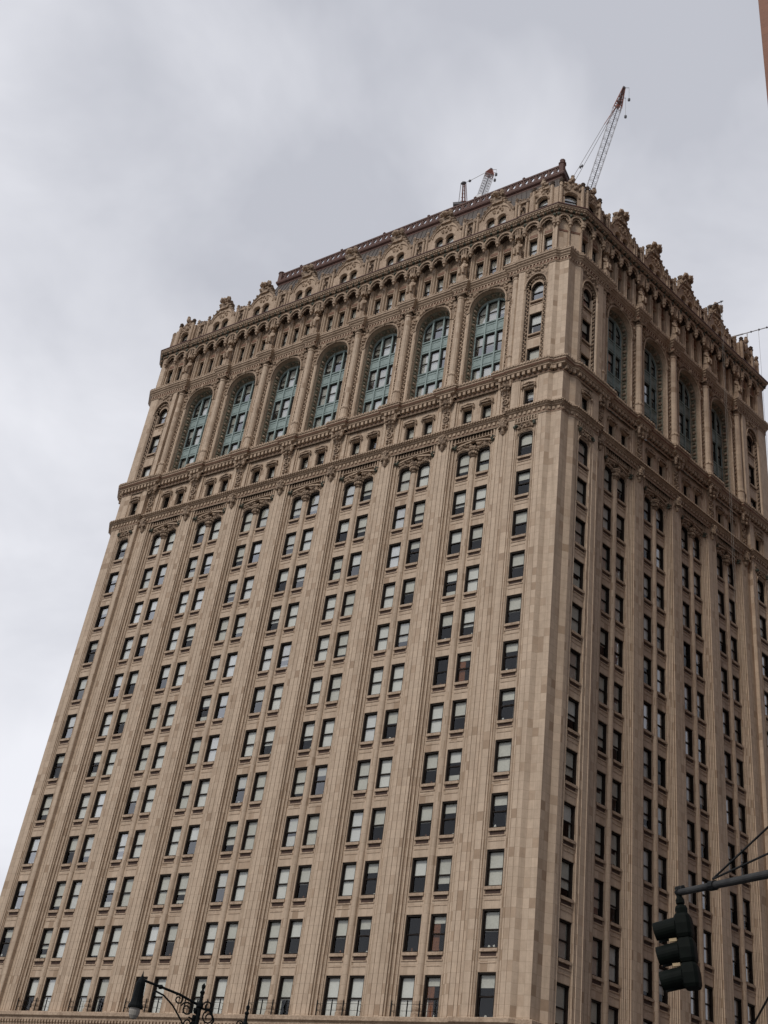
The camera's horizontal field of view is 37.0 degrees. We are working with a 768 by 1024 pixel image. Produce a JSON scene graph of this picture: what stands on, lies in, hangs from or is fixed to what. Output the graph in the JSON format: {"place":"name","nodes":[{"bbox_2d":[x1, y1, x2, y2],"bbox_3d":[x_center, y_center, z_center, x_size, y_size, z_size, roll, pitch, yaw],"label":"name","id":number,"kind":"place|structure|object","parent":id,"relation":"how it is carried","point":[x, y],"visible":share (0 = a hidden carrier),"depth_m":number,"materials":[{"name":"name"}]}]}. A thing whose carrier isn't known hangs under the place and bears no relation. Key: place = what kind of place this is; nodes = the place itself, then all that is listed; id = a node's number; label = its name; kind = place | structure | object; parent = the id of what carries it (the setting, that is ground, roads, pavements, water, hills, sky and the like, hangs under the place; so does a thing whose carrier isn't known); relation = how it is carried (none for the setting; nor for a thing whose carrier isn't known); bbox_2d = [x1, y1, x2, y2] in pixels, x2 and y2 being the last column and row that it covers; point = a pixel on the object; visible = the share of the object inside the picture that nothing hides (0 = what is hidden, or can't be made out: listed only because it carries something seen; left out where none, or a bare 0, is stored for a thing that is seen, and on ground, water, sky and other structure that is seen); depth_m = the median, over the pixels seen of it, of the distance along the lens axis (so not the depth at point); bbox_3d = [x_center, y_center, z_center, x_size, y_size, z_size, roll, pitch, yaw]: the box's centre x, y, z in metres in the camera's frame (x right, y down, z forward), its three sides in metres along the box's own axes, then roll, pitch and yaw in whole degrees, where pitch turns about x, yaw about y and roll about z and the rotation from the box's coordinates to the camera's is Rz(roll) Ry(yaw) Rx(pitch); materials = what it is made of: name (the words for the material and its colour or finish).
{"place":"outdoors","nodes":[
{"label":"outdoors","id":0,"kind":"place"},
{"bbox_2d":[0,0,767,894],"label":"sky","id":1,"kind":"structure","parent":0,"point":[162,161],"materials":[{"name":"grey"}]},
{"bbox_2d":[758,0,767,101],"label":"brown tower","id":2,"kind":"structure","parent":0,"point":[763,9],"depth_m":103.30,"materials":[{"name":"orange stone"}]},
{"bbox_3d":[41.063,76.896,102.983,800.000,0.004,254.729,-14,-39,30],"label":"road","id":3,"kind":"structure","parent":0,"visible":0},
{"bbox_2d":[674,826,767,895],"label":"signal pole","id":4,"kind":"object","parent":3,"relation":"on","point":[712,885],"visible":1,"depth_m":13.85,"materials":[{"name":"metal"}]},
{"bbox_2d":[652,895,701,992],"bbox_3d":[3.665,5.389,14.462,0.496,1.195,0.288,-16,-40,21],"label":"traffic light","id":5,"kind":"object","parent":4,"relation":"hanging from","point":[681,950],"visible":1,"depth_m":14.27,"materials":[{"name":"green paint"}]},
{"bbox_3d":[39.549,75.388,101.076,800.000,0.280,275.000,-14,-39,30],"label":"pavement","id":6,"kind":"structure","parent":0,"visible":0},
{"bbox_2d":[128,971,214,1023],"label":"street lamp","id":7,"kind":"object","parent":6,"relation":"on","point":[135,1005],"visible":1,"depth_m":31.47,"materials":[{"name":"black metal"}]},
{"bbox_2d":[0,159,767,1023],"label":"office tower","id":8,"kind":"structure","parent":6,"relation":"on","point":[418,671],"depth_m":93.00,"materials":[{"name":"stone"}]},
{"bbox_2d":[38,977,56,1010],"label":"window","id":9,"kind":"structure","parent":8,"relation":"in","point":[50,981],"depth_m":89.71,"materials":[{"name":"white glass"}]},
{"bbox_2d":[73,977,91,1011],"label":"window","id":10,"kind":"structure","parent":8,"relation":"in","point":[85,983],"depth_m":87.74,"materials":[{"name":"white glass"}]},
{"bbox_2d":[87,926,104,957],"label":"window","id":11,"kind":"structure","parent":8,"relation":"in","point":[98,932],"depth_m":89.79,"materials":[{"name":"white glass"}]},
{"bbox_2d":[91,977,109,1011],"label":"window","id":12,"kind":"structure","parent":8,"relation":"in","point":[103,982],"depth_m":86.86,"materials":[{"name":"white glass"}]},
{"bbox_2d":[105,926,121,956],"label":"window","id":13,"kind":"structure","parent":8,"relation":"in","point":[115,934],"depth_m":88.86,"materials":[{"name":"white glass"}]},
{"bbox_2d":[141,924,159,956],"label":"window","id":14,"kind":"structure","parent":8,"relation":"in","point":[153,929],"depth_m":86.90,"materials":[{"name":"white glass"}]},
{"bbox_2d":[148,977,166,1012],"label":"window","id":15,"kind":"structure","parent":8,"relation":"in","point":[158,980],"depth_m":83.72,"materials":[{"name":"white glass"}]},
{"bbox_2d":[154,874,170,904],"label":"window","id":16,"kind":"structure","parent":8,"relation":"in","point":[163,885],"depth_m":88.99,"materials":[{"name":"white glass"}]},
{"bbox_2d":[161,924,178,955],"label":"window","id":17,"kind":"structure","parent":8,"relation":"in","point":[171,931],"depth_m":86.10,"materials":[{"name":"white glass"}]},
{"bbox_2d":[172,873,189,903],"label":"window","id":18,"kind":"structure","parent":8,"relation":"in","point":[182,881],"depth_m":88.10,"materials":[{"name":"white glass"}]},
{"bbox_2d":[178,395,211,468],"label":"arched window","id":19,"kind":"structure","parent":8,"relation":"in","point":[189,454],"depth_m":121.63,"materials":[{"name":"teal glass"}]},
{"bbox_2d":[188,976,207,1012],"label":"window","id":20,"kind":"structure","parent":8,"relation":"in","point":[199,981],"depth_m":82.12,"materials":[{"name":"white glass"}]},
{"bbox_2d":[200,922,218,955],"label":"window","id":21,"kind":"structure","parent":8,"relation":"in","point":[211,927],"depth_m":83.98,"materials":[{"name":"white glass"}]},
{"bbox_2d":[209,976,227,1013],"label":"window","id":22,"kind":"structure","parent":8,"relation":"in","point":[220,984],"depth_m":81.00,"materials":[{"name":"white glass"}]},
{"bbox_2d":[211,870,228,901],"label":"window","id":23,"kind":"structure","parent":8,"relation":"in","point":[221,878],"depth_m":86.25,"materials":[{"name":"white glass"}]},
{"bbox_2d":[220,921,238,954],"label":"window","id":24,"kind":"structure","parent":8,"relation":"in","point":[231,928],"depth_m":83.21,"materials":[{"name":"glass"}]},
{"bbox_2d":[221,821,238,851],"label":"window","id":25,"kind":"structure","parent":8,"relation":"in","point":[231,829],"depth_m":88.25,"materials":[{"name":"white glass"}]},
{"bbox_2d":[220,381,254,455],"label":"arched window","id":26,"kind":"structure","parent":8,"relation":"in","point":[239,413],"depth_m":118.73,"materials":[{"name":"teal glass"}]},
{"bbox_2d":[231,869,248,901],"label":"window","id":27,"kind":"structure","parent":8,"relation":"in","point":[241,875],"depth_m":85.14,"materials":[{"name":"white glass"}]},
{"bbox_2d":[241,819,257,849],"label":"window","id":28,"kind":"structure","parent":8,"relation":"in","point":[251,825],"depth_m":87.22,"materials":[{"name":"white glass"}]},
{"bbox_2d":[250,772,266,801],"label":"window","id":29,"kind":"structure","parent":8,"relation":"in","point":[260,778],"depth_m":89.31,"materials":[{"name":"white glass"}]},
{"bbox_2d":[252,976,271,1014],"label":"window","id":30,"kind":"structure","parent":8,"relation":"in","point":[263,986],"depth_m":78.99,"materials":[{"name":"white glass"}]},
{"bbox_2d":[263,920,280,954],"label":"window","id":31,"kind":"structure","parent":8,"relation":"in","point":[273,929],"depth_m":81.08,"materials":[{"name":"white glass"}]},
{"bbox_2d":[272,866,290,899],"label":"window","id":32,"kind":"structure","parent":8,"relation":"in","point":[281,883],"depth_m":83.16,"materials":[{"name":"white glass"}]},
{"bbox_2d":[265,366,299,442],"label":"arched window","id":33,"kind":"structure","parent":8,"relation":"in","point":[289,379],"depth_m":115.81,"materials":[{"name":"glass"}]},
{"bbox_2d":[274,976,293,1014],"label":"window","id":34,"kind":"structure","parent":8,"relation":"in","point":[286,982],"depth_m":78.14,"materials":[{"name":"white glass"}]},
{"bbox_2d":[282,815,298,846],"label":"window","id":35,"kind":"structure","parent":8,"relation":"in","point":[292,821],"depth_m":85.29,"materials":[{"name":"white glass"}]},
{"bbox_2d":[284,919,302,953],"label":"window","id":36,"kind":"structure","parent":8,"relation":"in","point":[295,925],"depth_m":80.29,"materials":[{"name":"glass"}]},
{"bbox_2d":[290,767,307,797],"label":"window","id":37,"kind":"structure","parent":8,"relation":"in","point":[300,773],"depth_m":87.40,"materials":[{"name":"white glass"}]},
{"bbox_2d":[293,865,311,898],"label":"window","id":38,"kind":"structure","parent":8,"relation":"in","point":[304,871],"depth_m":82.38,"materials":[{"name":"glass"}]},
{"bbox_2d":[299,721,314,749],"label":"window","id":39,"kind":"structure","parent":8,"relation":"in","point":[308,727],"depth_m":89.58,"materials":[{"name":"black paint"}]},
{"bbox_2d":[302,813,319,845],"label":"window","id":40,"kind":"structure","parent":8,"relation":"in","point":[312,822],"depth_m":84.29,"materials":[{"name":"white glass"}]},
{"bbox_2d":[319,718,334,746],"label":"window","id":41,"kind":"structure","parent":8,"relation":"in","point":[328,724],"depth_m":88.51,"materials":[{"name":"black paint"}]},
{"bbox_2d":[312,350,347,428],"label":"arched window","id":42,"kind":"structure","parent":8,"relation":"in","point":[331,384],"depth_m":112.81,"materials":[{"name":"teal glass"}]},
{"bbox_2d":[321,976,340,1015],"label":"window","id":43,"kind":"structure","parent":8,"relation":"in","point":[332,985],"depth_m":76.08,"materials":[{"name":"white glass"}]},
{"bbox_2d":[326,673,342,701],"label":"window","id":44,"kind":"structure","parent":8,"relation":"in","point":[335,680],"depth_m":90.59,"materials":[{"name":"black paint"}]},
{"bbox_2d":[330,917,348,952],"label":"window","id":45,"kind":"structure","parent":8,"relation":"in","point":[341,924],"depth_m":78.34,"materials":[{"name":"glass"}]},
{"bbox_2d":[339,862,356,895],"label":"window","id":46,"kind":"structure","parent":8,"relation":"in","point":[348,870],"depth_m":80.26,"materials":[{"name":"white glass"}]},
{"bbox_2d":[345,976,364,1015],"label":"window","id":47,"kind":"structure","parent":8,"relation":"in","point":[356,983],"depth_m":75.08,"materials":[{"name":"white glass"}]},
{"bbox_2d":[346,809,363,841],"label":"window","id":48,"kind":"structure","parent":8,"relation":"in","point":[356,816],"depth_m":82.34,"materials":[{"name":"white glass"}]},
{"bbox_2d":[353,916,371,952],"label":"window","id":49,"kind":"structure","parent":8,"relation":"in","point":[363,923],"depth_m":77.44,"materials":[{"name":"black glass"}]},
{"bbox_2d":[354,759,370,790],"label":"window","id":50,"kind":"structure","parent":8,"relation":"in","point":[363,767],"depth_m":84.44,"materials":[{"name":"white glass"}]},
{"bbox_2d":[361,712,377,741],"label":"window","id":51,"kind":"structure","parent":8,"relation":"in","point":[369,725],"depth_m":86.54,"materials":[{"name":"black paint"}]},
{"bbox_2d":[361,860,379,894],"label":"window","id":52,"kind":"structure","parent":8,"relation":"in","point":[370,866],"depth_m":79.51,"materials":[{"name":"black paint"}]},
{"bbox_2d":[368,666,383,694],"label":"window","id":53,"kind":"structure","parent":8,"relation":"in","point":[376,676],"depth_m":88.62,"materials":[{"name":"black paint"}]},
{"bbox_2d":[368,807,385,840],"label":"window","id":54,"kind":"structure","parent":8,"relation":"in","point":[378,814],"depth_m":81.58,"materials":[{"name":"glass"}]},
{"bbox_2d":[362,333,396,413],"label":"arched window","id":55,"kind":"structure","parent":8,"relation":"in","point":[380,372],"depth_m":109.91,"materials":[{"name":"glass"}]},
{"bbox_2d":[374,623,389,650],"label":"window","id":56,"kind":"structure","parent":8,"relation":"in","point":[382,630],"depth_m":90.74,"materials":[{"name":"white glass"}]},
{"bbox_2d":[375,757,392,788],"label":"window","id":57,"kind":"structure","parent":8,"relation":"in","point":[385,764],"depth_m":83.49,"materials":[{"name":"white glass"}]},
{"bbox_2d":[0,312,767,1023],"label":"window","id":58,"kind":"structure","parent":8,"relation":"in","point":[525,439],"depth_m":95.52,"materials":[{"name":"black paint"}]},
{"bbox_2d":[382,709,398,738],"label":"window","id":59,"kind":"structure","parent":8,"relation":"in","point":[391,717],"depth_m":85.79,"materials":[{"name":"black paint"}]},
{"bbox_2d":[389,663,404,691],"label":"window","id":60,"kind":"structure","parent":8,"relation":"in","point":[397,672],"depth_m":87.69,"materials":[{"name":"black paint"}]},
{"bbox_2d":[395,619,409,646],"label":"window","id":61,"kind":"structure","parent":8,"relation":"in","point":[402,634],"depth_m":89.86,"materials":[{"name":"white glass"}]},
{"bbox_2d":[396,975,414,1016],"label":"window","id":62,"kind":"structure","parent":8,"relation":"in","point":[405,992],"depth_m":73.13,"materials":[{"name":"white glass"}]},
{"bbox_2d":[409,857,427,892],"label":"window","id":63,"kind":"structure","parent":8,"relation":"in","point":[419,867],"depth_m":77.52,"materials":[{"name":"glass"}]},
{"bbox_2d":[416,803,432,836],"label":"window","id":64,"kind":"structure","parent":8,"relation":"in","point":[425,812],"depth_m":79.63,"materials":[{"name":"glass"}]},
{"bbox_2d":[422,751,438,783],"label":"window","id":65,"kind":"structure","parent":8,"relation":"in","point":[431,758],"depth_m":81.70,"materials":[{"name":"glass"}]},
{"bbox_2d":[421,975,440,1016],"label":"window","id":66,"kind":"structure","parent":8,"relation":"in","point":[431,981],"depth_m":72.31,"materials":[{"name":"brown glass"}]},
{"bbox_2d":[415,316,449,396],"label":"arched window","id":67,"kind":"structure","parent":8,"relation":"in","point":[435,349],"depth_m":106.95,"materials":[{"name":"glass"}]},
{"bbox_2d":[427,702,443,733],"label":"window","id":68,"kind":"structure","parent":8,"relation":"in","point":[436,710],"depth_m":83.62,"materials":[{"name":"black paint"}]},
{"bbox_2d":[428,914,446,951],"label":"window","id":69,"kind":"structure","parent":8,"relation":"in","point":[436,919],"depth_m":74.39,"materials":[{"name":"brown glass"}]},
{"bbox_2d":[434,856,451,891],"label":"window","id":70,"kind":"structure","parent":8,"relation":"in","point":[443,868],"depth_m":76.48,"materials":[{"name":"white glass"}]},
{"bbox_2d":[440,801,456,834],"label":"window","id":71,"kind":"structure","parent":8,"relation":"in","point":[449,807],"depth_m":78.70,"materials":[{"name":"glass"}]},
{"bbox_2d":[445,749,461,781],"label":"window","id":72,"kind":"structure","parent":8,"relation":"in","point":[454,756],"depth_m":80.73,"materials":[{"name":"glass"}]},
{"bbox_2d":[450,699,466,730],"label":"window","id":73,"kind":"structure","parent":8,"relation":"in","point":[459,706],"depth_m":82.84,"materials":[{"name":"black paint"}]},
{"bbox_2d":[455,652,470,681],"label":"window","id":74,"kind":"structure","parent":8,"relation":"in","point":[462,658],"depth_m":84.89,"materials":[{"name":"black paint"}]},
{"bbox_2d":[460,607,475,635],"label":"window","id":75,"kind":"structure","parent":8,"relation":"in","point":[468,615],"depth_m":87.01,"materials":[{"name":"white glass"}]},
{"bbox_2d":[464,564,479,591],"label":"window","id":76,"kind":"structure","parent":8,"relation":"in","point":[472,572],"depth_m":88.94,"materials":[{"name":"white glass"}]},
{"bbox_2d":[475,972,495,1016],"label":"window","id":77,"kind":"structure","parent":8,"relation":"in","point":[485,979],"depth_m":69.91,"materials":[{"name":"black glass"}]},
{"bbox_2d":[470,298,504,380],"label":"arched window","id":78,"kind":"structure","parent":8,"relation":"in","point":[491,310],"depth_m":104.14,"materials":[{"name":"teal glass"}]},
{"bbox_2d":[480,909,499,947],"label":"window","id":79,"kind":"structure","parent":8,"relation":"in","point":[491,917],"depth_m":71.94,"materials":[{"name":"glass"}]},
{"bbox_2d":[485,849,504,885],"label":"window","id":80,"kind":"structure","parent":8,"relation":"in","point":[495,858],"depth_m":73.86,"materials":[{"name":"white glass"}]},
{"bbox_2d":[489,792,507,827],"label":"window","id":81,"kind":"structure","parent":8,"relation":"in","point":[498,799],"depth_m":76.20,"materials":[{"name":"glass"}]},
{"bbox_2d":[493,739,511,772],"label":"window","id":82,"kind":"structure","parent":8,"relation":"in","point":[502,760],"depth_m":78.07,"materials":[{"name":"white glass"}]},
{"bbox_2d":[498,688,515,719],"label":"window","id":83,"kind":"structure","parent":8,"relation":"in","point":[505,694],"depth_m":80.39,"materials":[{"name":"black paint"}]},
{"bbox_2d":[501,639,518,670],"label":"window","id":84,"kind":"structure","parent":8,"relation":"in","point":[509,646],"depth_m":82.48,"materials":[{"name":"glass"}]},
{"bbox_2d":[505,594,521,623],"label":"window","id":85,"kind":"structure","parent":8,"relation":"in","point":[513,604],"depth_m":84.52,"materials":[{"name":"glass"}]},
{"bbox_2d":[508,550,524,578],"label":"window","id":86,"kind":"structure","parent":8,"relation":"in","point":[516,558],"depth_m":86.63,"materials":[{"name":"glass"}]},
{"bbox_2d":[512,508,527,535],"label":"window","id":87,"kind":"structure","parent":8,"relation":"in","point":[520,516],"depth_m":88.75,"materials":[{"name":"white glass"}]},
{"bbox_2d":[555,982,568,1023],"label":"window","id":88,"kind":"structure","parent":8,"relation":"in","point":[562,991],"depth_m":69.84,"materials":[{"name":"grey glass"}]},
{"bbox_2d":[558,918,570,961],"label":"window","id":89,"kind":"structure","parent":8,"relation":"in","point":[564,940],"depth_m":71.91,"materials":[{"name":"grey glass"}]},
{"bbox_2d":[560,858,572,898],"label":"window","id":90,"kind":"structure","parent":8,"relation":"in","point":[566,866],"depth_m":74.08,"materials":[{"name":"grey glass"}]},
{"bbox_2d":[563,801,574,840],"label":"window","id":91,"kind":"structure","parent":8,"relation":"in","point":[569,810],"depth_m":76.23,"materials":[{"name":"grey glass"}]},
{"bbox_2d":[565,747,576,784],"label":"window","id":92,"kind":"structure","parent":8,"relation":"in","point":[571,756],"depth_m":78.28,"materials":[{"name":"grey glass"}]},
{"bbox_2d":[567,696,578,732],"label":"window","id":93,"kind":"structure","parent":8,"relation":"in","point":[573,706],"depth_m":80.43,"materials":[{"name":"black paint"}]},
{"bbox_2d":[569,648,580,682],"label":"window","id":94,"kind":"structure","parent":8,"relation":"in","point":[574,669],"depth_m":82.40,"materials":[{"name":"black glass"}]},
{"bbox_2d":[592,937,601,977],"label":"window","id":95,"kind":"structure","parent":8,"relation":"in","point":[597,943],"depth_m":74.42,"materials":[{"name":"grey glass"}]},
{"bbox_2d":[593,878,602,917],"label":"window","id":96,"kind":"structure","parent":8,"relation":"in","point":[598,885],"depth_m":76.64,"materials":[{"name":"grey glass"}]},
{"bbox_2d":[595,823,604,859],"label":"window","id":97,"kind":"structure","parent":8,"relation":"in","point":[600,830],"depth_m":78.68,"materials":[{"name":"grey glass"}]},
{"bbox_2d":[609,944,618,984],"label":"window","id":98,"kind":"structure","parent":8,"relation":"in","point":[613,951],"depth_m":75.39,"materials":[{"name":"grey glass"}]},
{"bbox_2d":[607,316,621,418],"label":"arched window","id":99,"kind":"structure","parent":8,"relation":"in","point":[614,350],"depth_m":104.55,"materials":[{"name":"glass"}]},
{"bbox_2d":[610,886,619,924],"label":"window","id":100,"kind":"structure","parent":8,"relation":"in","point":[614,892],"depth_m":77.65,"materials":[{"name":"grey glass"}]},
{"bbox_2d":[611,831,620,867],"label":"window","id":101,"kind":"structure","parent":8,"relation":"in","point":[615,838],"depth_m":79.65,"materials":[{"name":"grey glass"}]},
{"bbox_2d":[643,958,651,997],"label":"window","id":102,"kind":"structure","parent":8,"relation":"in","point":[647,965],"depth_m":77.39,"materials":[{"name":"grey glass"}]},
{"bbox_2d":[643,901,651,938],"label":"window","id":103,"kind":"structure","parent":8,"relation":"in","point":[647,908],"depth_m":79.46,"materials":[{"name":"grey glass"}]},
{"bbox_2d":[644,348,656,447],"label":"arched window","id":104,"kind":"structure","parent":8,"relation":"in","point":[650,382],"depth_m":107.44,"materials":[{"name":"glass"}]},
{"bbox_2d":[679,379,690,475],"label":"arched window","id":105,"kind":"structure","parent":8,"relation":"in","point":[684,411],"depth_m":110.45,"materials":[{"name":"glass"}]},
{"bbox_2d":[711,409,723,504],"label":"arched window","id":106,"kind":"structure","parent":8,"relation":"in","point":[716,438],"depth_m":113.34,"materials":[{"name":"black glass"}]},
{"bbox_2d":[453,168,496,208],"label":"tower crane","id":107,"kind":"object","parent":6,"relation":"on","point":[489,173],"visible":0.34,"depth_m":252.15,"materials":[{"name":"red paint"}]},
{"bbox_2d":[574,86,629,189],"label":"tower crane","id":108,"kind":"object","parent":6,"relation":"on","point":[619,101],"visible":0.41,"depth_m":247.20,"materials":[{"name":"red paint"}]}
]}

